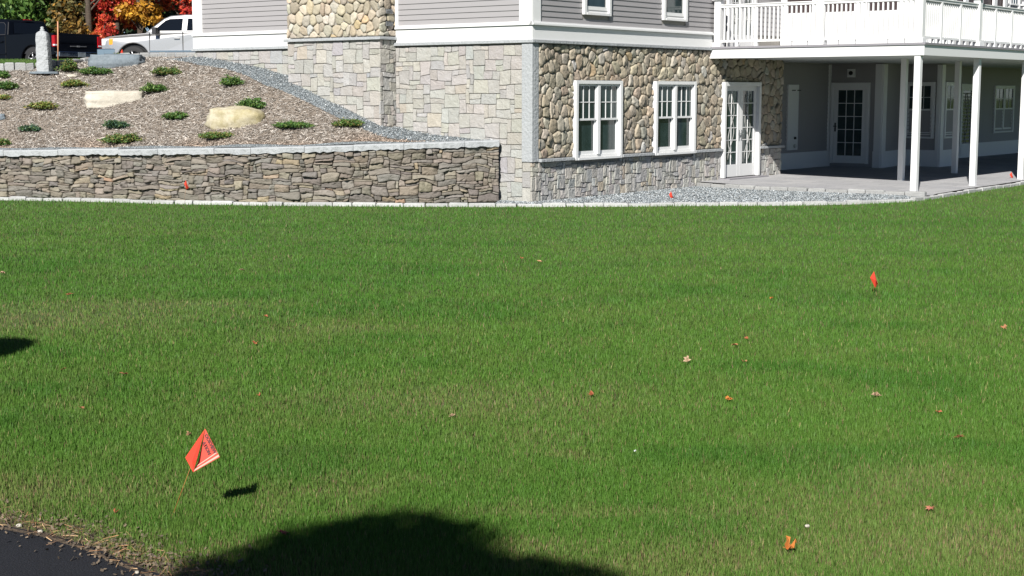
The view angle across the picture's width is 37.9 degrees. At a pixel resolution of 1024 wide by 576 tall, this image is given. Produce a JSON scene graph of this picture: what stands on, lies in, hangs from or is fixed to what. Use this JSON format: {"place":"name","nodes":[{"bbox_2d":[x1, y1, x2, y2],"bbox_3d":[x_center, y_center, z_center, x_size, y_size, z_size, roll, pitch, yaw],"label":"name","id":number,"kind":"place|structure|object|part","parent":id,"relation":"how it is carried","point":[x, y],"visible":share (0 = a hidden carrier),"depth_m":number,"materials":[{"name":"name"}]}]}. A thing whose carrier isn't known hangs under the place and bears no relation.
{"place":"outdoors","nodes":[
{"label":"outdoors","id":0,"kind":"place"},
{"bbox_2d":[0,58,79,65],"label":"grass","id":1,"kind":"structure","parent":0,"point":[19,60],"depth_m":38.87,"materials":[{"name":"green plant"}]},
{"bbox_2d":[0,525,162,575],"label":"asphalt drive","id":2,"kind":"structure","parent":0,"point":[24,559],"depth_m":6.74,"materials":[{"name":"grey asphalt"}]},
{"bbox_2d":[0,55,444,148],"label":"mulch bank","id":3,"kind":"structure","parent":0,"point":[144,116],"depth_m":31.48,"materials":[{"name":"brown wood"}]},
{"bbox_2d":[0,114,5,119],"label":"rock","id":4,"kind":"object","parent":3,"relation":"on","point":[2,117],"visible":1,"depth_m":31.93,"materials":[{"name":"stone"}]},
{"bbox_2d":[0,70,10,77],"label":"juniper shrub","id":5,"kind":"object","parent":3,"relation":"on","point":[5,74],"visible":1,"depth_m":33.36,"materials":[{"name":"green plant"}]},
{"bbox_2d":[0,138,10,144],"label":"juniper shrub","id":6,"kind":"object","parent":3,"relation":"on","point":[5,141],"visible":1,"depth_m":30.80,"materials":[{"name":"green plant"}]},
{"bbox_2d":[0,94,12,98],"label":"juniper shrub","id":7,"kind":"object","parent":3,"relation":"on","point":[5,96],"visible":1,"depth_m":32.57,"materials":[{"name":"green plant"}]},
{"bbox_2d":[0,80,20,89],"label":"juniper shrub","id":8,"kind":"object","parent":3,"relation":"on","point":[8,85],"visible":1,"depth_m":32.88,"materials":[{"name":"green plant"}]},
{"bbox_2d":[17,124,41,131],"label":"juniper shrub","id":9,"kind":"object","parent":3,"relation":"on","point":[33,127],"visible":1,"depth_m":31.39,"materials":[{"name":"green plant"}]},
{"bbox_2d":[23,100,59,108],"bbox_3d":[-10.197,-3.962,32.222,0.839,0.207,0.481,0,7,0],"label":"juniper shrub","id":10,"kind":"object","parent":3,"relation":"on","point":[43,105],"visible":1,"depth_m":32.14,"materials":[{"name":"green plant"}]},
{"bbox_2d":[29,27,58,73],"bbox_3d":[-10.561,-5.365,33.626,0.656,1.050,0.400,0,7,0],"label":"granite post","id":11,"kind":"object","parent":3,"relation":"on","point":[44,65],"visible":1,"depth_m":33.50,"materials":[{"name":"stone"}]},
{"bbox_2d":[57,21,58,59],"bbox_3d":[-10.879,-5.843,35.713,0.065,1.081,0.030,0,7,0],"label":"marker stake","id":12,"kind":"object","parent":3,"relation":"on","point":[57,43],"visible":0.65,"depth_m":35.71,"materials":[{"name":"brown wood"}]},
{"bbox_2d":[55,58,77,71],"bbox_3d":[-10.098,-5.057,33.794,0.572,0.332,0.415,0,7,0],"label":"juniper shrub","id":13,"kind":"object","parent":3,"relation":"on","point":[69,65],"visible":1,"depth_m":33.71,"materials":[{"name":"green plant"}]},
{"bbox_2d":[67,74,76,77],"bbox_3d":[-9.898,-4.769,33.529,0.236,0.086,0.123,-1,8,-6],"label":"pebble","id":14,"kind":"object","parent":3,"relation":"on","point":[71,75],"visible":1,"depth_m":33.48,"materials":[{"name":"beige stone"}]},
{"bbox_2d":[59,79,90,86],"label":"juniper shrub","id":15,"kind":"object","parent":3,"relation":"on","point":[73,83],"visible":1,"depth_m":32.97,"materials":[{"name":"green plant"}]},
{"bbox_2d":[78,66,112,74],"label":"juniper shrub","id":16,"kind":"object","parent":3,"relation":"on","point":[93,70],"visible":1,"depth_m":33.51,"materials":[{"name":"green plant"}]},
{"bbox_2d":[0,52,193,70],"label":"kerb","id":17,"kind":"structure","parent":3,"relation":"on","point":[11,66],"depth_m":34.27,"materials":[{"name":"stone"}]},
{"bbox_2d":[83,90,144,108],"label":"stone slab","id":18,"kind":"structure","parent":3,"relation":"on","point":[98,99],"depth_m":32.01,"materials":[{"name":"beige stone"}]},
{"bbox_2d":[102,119,129,127],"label":"juniper shrub","id":19,"kind":"object","parent":3,"relation":"on","point":[114,123],"visible":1,"depth_m":31.00,"materials":[{"name":"green plant"}]},
{"bbox_2d":[87,54,145,68],"bbox_3d":[-9.076,-5.199,34.278,1.328,0.377,0.578,0,7,-3],"label":"slate boulder","id":20,"kind":"object","parent":3,"relation":"on","point":[108,60],"visible":0.76,"depth_m":34.02,"materials":[{"name":"grey stone"}]},
{"bbox_2d":[96,132,143,142],"bbox_3d":[-7.935,-3.047,30.268,1.070,0.231,0.674,0,7,0],"label":"juniper shrub","id":21,"kind":"object","parent":3,"relation":"on","point":[121,138],"visible":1,"depth_m":30.18,"materials":[{"name":"green plant"}]},
{"bbox_2d":[139,81,168,91],"bbox_3d":[-7.717,-4.344,32.211,0.754,0.242,0.469,0,7,0],"label":"juniper shrub","id":22,"kind":"object","parent":3,"relation":"on","point":[150,87],"visible":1,"depth_m":32.13,"materials":[{"name":"green plant"}]},
{"bbox_2d":[150,65,181,74],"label":"juniper shrub","id":23,"kind":"object","parent":3,"relation":"on","point":[164,71],"visible":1,"depth_m":32.83,"materials":[{"name":"green plant"}]},
{"bbox_2d":[161,111,188,118],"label":"juniper shrub","id":24,"kind":"object","parent":3,"relation":"on","point":[175,115],"visible":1,"depth_m":30.87,"materials":[{"name":"green plant"}]},
{"bbox_2d":[198,131,235,137],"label":"juniper shrub","id":25,"kind":"object","parent":3,"relation":"on","point":[216,134],"visible":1,"depth_m":29.71,"materials":[{"name":"green plant"}]},
{"bbox_2d":[219,73,246,85],"bbox_3d":[-5.962,-4.438,31.801,0.603,0.280,0.386,0,7,0],"label":"juniper shrub","id":26,"kind":"object","parent":3,"relation":"on","point":[229,81],"visible":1,"depth_m":31.75,"materials":[{"name":"green plant"}]},
{"bbox_2d":[204,106,265,129],"bbox_3d":[-5.644,-3.402,30.438,1.269,0.633,0.728,0,7,3],"label":"boulder","id":27,"kind":"object","parent":3,"relation":"on","point":[219,118],"visible":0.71,"depth_m":30.14,"materials":[{"name":"beige stone"}]},
{"bbox_2d":[235,97,266,108],"bbox_3d":[-5.367,-3.795,30.641,0.656,0.282,0.449,-1,8,-11],"label":"juniper shrub","id":28,"kind":"object","parent":3,"relation":"on","point":[255,103],"visible":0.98,"depth_m":30.56,"materials":[{"name":"green plant"}]},
{"bbox_2d":[270,120,314,127],"bbox_3d":[-4.361,-3.291,29.858,0.933,0.193,0.592,0,7,0],"label":"juniper shrub","id":29,"kind":"object","parent":3,"relation":"on","point":[290,124],"visible":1,"depth_m":29.73,"materials":[{"name":"green plant"}]},
{"bbox_2d":[177,57,468,140],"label":"gravel path","id":30,"kind":"structure","parent":3,"relation":"on","point":[308,98],"depth_m":31.03,"materials":[{"name":"grey gravel"}]},
{"bbox_2d":[331,117,364,126],"bbox_3d":[-3.278,-3.319,29.828,0.691,0.202,0.557,0,7,0],"label":"juniper shrub","id":31,"kind":"object","parent":3,"relation":"on","point":[348,122],"visible":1,"depth_m":29.73,"materials":[{"name":"green plant"}]},
{"bbox_2d":[0,154,1023,575],"bbox_3d":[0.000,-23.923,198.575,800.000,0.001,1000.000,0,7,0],"label":"lawn","id":32,"kind":"structure","parent":0,"point":[528,218],"depth_m":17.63,"materials":[{"name":"plant"}]},
{"bbox_2d":[0,497,268,575],"bbox_3d":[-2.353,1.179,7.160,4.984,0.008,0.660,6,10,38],"label":"bare soil","id":33,"kind":"structure","parent":32,"relation":"on","point":[84,548],"depth_m":6.99,"materials":[{"name":"brown soil"}]},
{"bbox_2d":[0,507,228,575],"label":"pine needles","id":34,"kind":"object","parent":33,"relation":"on","point":[101,546],"visible":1,"depth_m":6.96,"materials":[{"name":"brown plant"}]},
{"bbox_2d":[173,429,219,513],"bbox_3d":[-1.582,0.937,7.430,0.255,0.469,0.080,0,7,0],"label":"marking flag","id":35,"kind":"object","parent":32,"relation":"on","point":[208,453],"visible":0.99,"depth_m":7.42,"materials":[{"name":"plastic"}]},
{"bbox_2d":[0,140,498,202],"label":"retaining wall","id":36,"kind":"structure","parent":32,"relation":"on","point":[447,172],"depth_m":28.67,"materials":[{"name":"grey stone"}]},
{"bbox_2d":[2,139,479,149],"bbox_3d":[-8.093,-2.847,29.727,15.072,0.274,1.011,1,8,8],"label":"gravel border","id":37,"kind":"object","parent":36,"relation":"on","point":[275,145],"visible":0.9,"depth_m":29.11,"materials":[{"name":"grey gravel"}]},
{"bbox_2d":[276,528,289,534],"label":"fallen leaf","id":38,"kind":"object","parent":32,"relation":"on","point":[283,531],"visible":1,"depth_m":7.09,"materials":[{"name":"brown plant"}]},
{"bbox_2d":[0,181,1023,206],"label":"kerb","id":39,"kind":"structure","parent":32,"relation":"on","point":[461,204],"depth_m":28.01,"materials":[{"name":"stone"}]},
{"bbox_2d":[191,0,1023,201],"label":"house","id":40,"kind":"structure","parent":32,"relation":"on","point":[560,99],"depth_m":31.58,"materials":[{"name":"grey stone"}]},
{"bbox_2d":[571,80,622,159],"bbox_3d":[1.723,-3.377,29.945,0.121,1.565,1.647,6,9,38],"label":"double window","id":41,"kind":"structure","parent":40,"relation":"in","point":[597,119],"depth_m":29.93,"materials":[{"name":"white glass"}]},
{"bbox_2d":[582,0,611,15],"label":"window","id":42,"kind":"structure","parent":40,"relation":"in","point":[590,7],"depth_m":29.68,"materials":[{"name":"white glass"}]},
{"bbox_2d":[651,81,696,155],"bbox_3d":[3.513,-3.676,32.224,0.121,1.565,1.650,6,9,38],"label":"double window","id":43,"kind":"structure","parent":40,"relation":"in","point":[674,103],"depth_m":32.21,"materials":[{"name":"white glass"}]},
{"bbox_2d":[661,0,687,21],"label":"window","id":44,"kind":"structure","parent":40,"relation":"in","point":[672,10],"depth_m":31.96,"materials":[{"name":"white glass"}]},
{"bbox_2d":[719,82,761,177],"bbox_3d":[5.301,-3.672,34.542,0.120,2.175,1.710,6,9,38],"label":"french door","id":45,"kind":"structure","parent":40,"relation":"in","point":[740,124],"depth_m":34.58,"materials":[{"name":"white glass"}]},
{"bbox_2d":[726,0,757,46],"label":"french door","id":46,"kind":"structure","parent":40,"relation":"in","point":[727,1],"depth_m":34.22,"materials":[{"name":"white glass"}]},
{"bbox_2d":[829,82,870,163],"bbox_3d":[9.021,-4.406,39.849,1.110,2.150,0.085,6,9,38],"label":"glazed door","id":47,"kind":"structure","parent":40,"relation":"in","point":[850,102],"depth_m":39.87,"materials":[{"name":"white glass"}]},
{"bbox_2d":[906,82,935,138],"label":"window","id":48,"kind":"structure","parent":40,"relation":"in","point":[928,88],"depth_m":40.35,"materials":[{"name":"white glass"}]},
{"bbox_2d":[943,82,953,138],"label":"window","id":49,"kind":"structure","parent":40,"relation":"in","point":[949,86],"depth_m":40.49,"materials":[{"name":"white glass"}]},
{"bbox_2d":[959,84,972,155],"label":"french door","id":50,"kind":"structure","parent":40,"relation":"in","point":[963,86],"depth_m":45.39,"materials":[{"name":"white glass"}]},
{"bbox_2d":[992,85,1014,132],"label":"window","id":51,"kind":"structure","parent":40,"relation":"in","point":[1004,96],"depth_m":47.90,"materials":[{"name":"white glass"}]},
{"bbox_2d":[683,356,690,361],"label":"fallen leaf","id":52,"kind":"object","parent":32,"relation":"on","point":[686,359],"visible":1,"depth_m":11.60,"materials":[{"name":"beige plant"}]},
{"bbox_2d":[495,188,917,204],"bbox_3d":[3.933,-1.748,29.374,5.632,0.001,8.054,7,10,44],"label":"gravel bed","id":53,"kind":"object","parent":32,"relation":"on","point":[704,198],"visible":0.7,"depth_m":29.59,"materials":[{"name":"grey gravel"}]},
{"bbox_2d":[0,56,911,203],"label":"gravel","id":54,"kind":"structure","parent":53,"relation":"on","point":[715,194],"depth_m":29.90,"materials":[{"name":"grey gravel"}]},
{"bbox_2d":[784,536,796,549],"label":"fallen leaf","id":55,"kind":"object","parent":32,"relation":"on","point":[788,545],"visible":1,"depth_m":6.83,"materials":[{"name":"orange plant"}]},
{"bbox_2d":[696,183,926,196],"bbox_3d":[6.178,-2.043,31.591,5.234,0.205,0.403,5,9,36],"label":"patio edging","id":56,"kind":"object","parent":32,"relation":"on","point":[873,191],"visible":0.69,"depth_m":31.29,"materials":[{"name":"stone"}]},
{"bbox_2d":[700,153,1023,194],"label":"patio","id":57,"kind":"structure","parent":32,"relation":"on","point":[995,169],"depth_m":35.51,"materials":[{"name":"grey concrete"}]},
{"bbox_2d":[870,272,877,291],"bbox_3d":[3.823,-0.051,15.707,0.075,0.255,0.072,-7,10,-41],"label":"marking flag","id":58,"kind":"object","parent":32,"relation":"on","point":[873,279],"visible":0.93,"depth_m":15.68,"materials":[{"name":"plastic"}]},
{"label":"driveway","id":59,"kind":"structure","parent":0,"visible":0},
{"bbox_2d":[0,0,62,32],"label":"autumn tree","id":60,"kind":"object","parent":59,"relation":"on","point":[46,19],"visible":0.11,"depth_m":58.34,"materials":[{"name":"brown plant"}]},
{"bbox_2d":[0,0,71,30],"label":"autumn tree","id":61,"kind":"object","parent":59,"relation":"on","point":[13,8],"visible":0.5,"depth_m":58.01,"materials":[{"name":"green plant"}]},
{"bbox_2d":[0,19,101,59],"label":"pickup truck","id":62,"kind":"object","parent":59,"relation":"on","point":[17,39],"visible":0.59,"depth_m":49.68,"materials":[{"name":"black paint"}]},
{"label":"side window","id":63,"kind":"part","parent":62,"relation":"part of","materials":[{"name":"black glass"}]},
{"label":"rear window","id":64,"kind":"part","parent":62,"relation":"part of","materials":[{"name":"black glass"}]},
{"bbox_2d":[49,0,96,34],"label":"autumn tree","id":65,"kind":"object","parent":59,"relation":"on","point":[93,27],"visible":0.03,"depth_m":59.69,"materials":[{"name":"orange plant"}]},
{"bbox_2d":[42,0,113,33],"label":"autumn tree","id":66,"kind":"object","parent":59,"relation":"on","point":[67,13],"visible":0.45,"depth_m":57.93,"materials":[{"name":"orange plant"}]},
{"bbox_2d":[91,31,105,48],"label":"autumn bush","id":67,"kind":"object","parent":59,"relation":"on","point":[98,33],"visible":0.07,"depth_m":56.20,"materials":[{"name":"orange plant"}]},
{"bbox_2d":[26,0,175,36],"bbox_3d":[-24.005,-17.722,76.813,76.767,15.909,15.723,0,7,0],"label":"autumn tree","id":68,"kind":"object","parent":59,"relation":"on","point":[127,31],"depth_m":72.44,"materials":[{"name":"brown plant"}]},
{"bbox_2d":[94,12,118,36],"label":"autumn bush","id":69,"kind":"object","parent":59,"relation":"on","point":[105,29],"visible":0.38,"depth_m":57.52,"materials":[{"name":"red plant"}]},
{"bbox_2d":[82,0,136,36],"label":"autumn tree","id":70,"kind":"object","parent":59,"relation":"on","point":[103,6],"visible":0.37,"depth_m":59.36,"materials":[{"name":"red plant"}]},
{"bbox_2d":[113,0,164,33],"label":"autumn tree","id":71,"kind":"object","parent":59,"relation":"on","point":[139,17],"visible":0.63,"depth_m":58.77,"materials":[{"name":"yellow plant"}]},
{"bbox_2d":[97,14,194,56],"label":"pickup truck","id":72,"kind":"object","parent":59,"relation":"on","point":[171,34],"visible":0.28,"depth_m":48.23,"materials":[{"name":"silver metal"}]},
{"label":"side window","id":73,"kind":"part","parent":72,"relation":"part of","materials":[{"name":"black glass"}]},
{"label":"side window","id":74,"kind":"part","parent":72,"relation":"part of","materials":[{"name":"black glass"}]},
{"bbox_2d":[132,0,190,33],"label":"autumn tree","id":75,"kind":"object","parent":59,"relation":"on","point":[171,13],"visible":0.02,"depth_m":64.11,"materials":[{"name":"red plant"}]},
{"bbox_2d":[151,0,191,14],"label":"autumn tree","id":76,"kind":"object","parent":59,"relation":"on","point":[184,9],"visible":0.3,"depth_m":60.73,"materials":[{"name":"red plant"}]}
]}

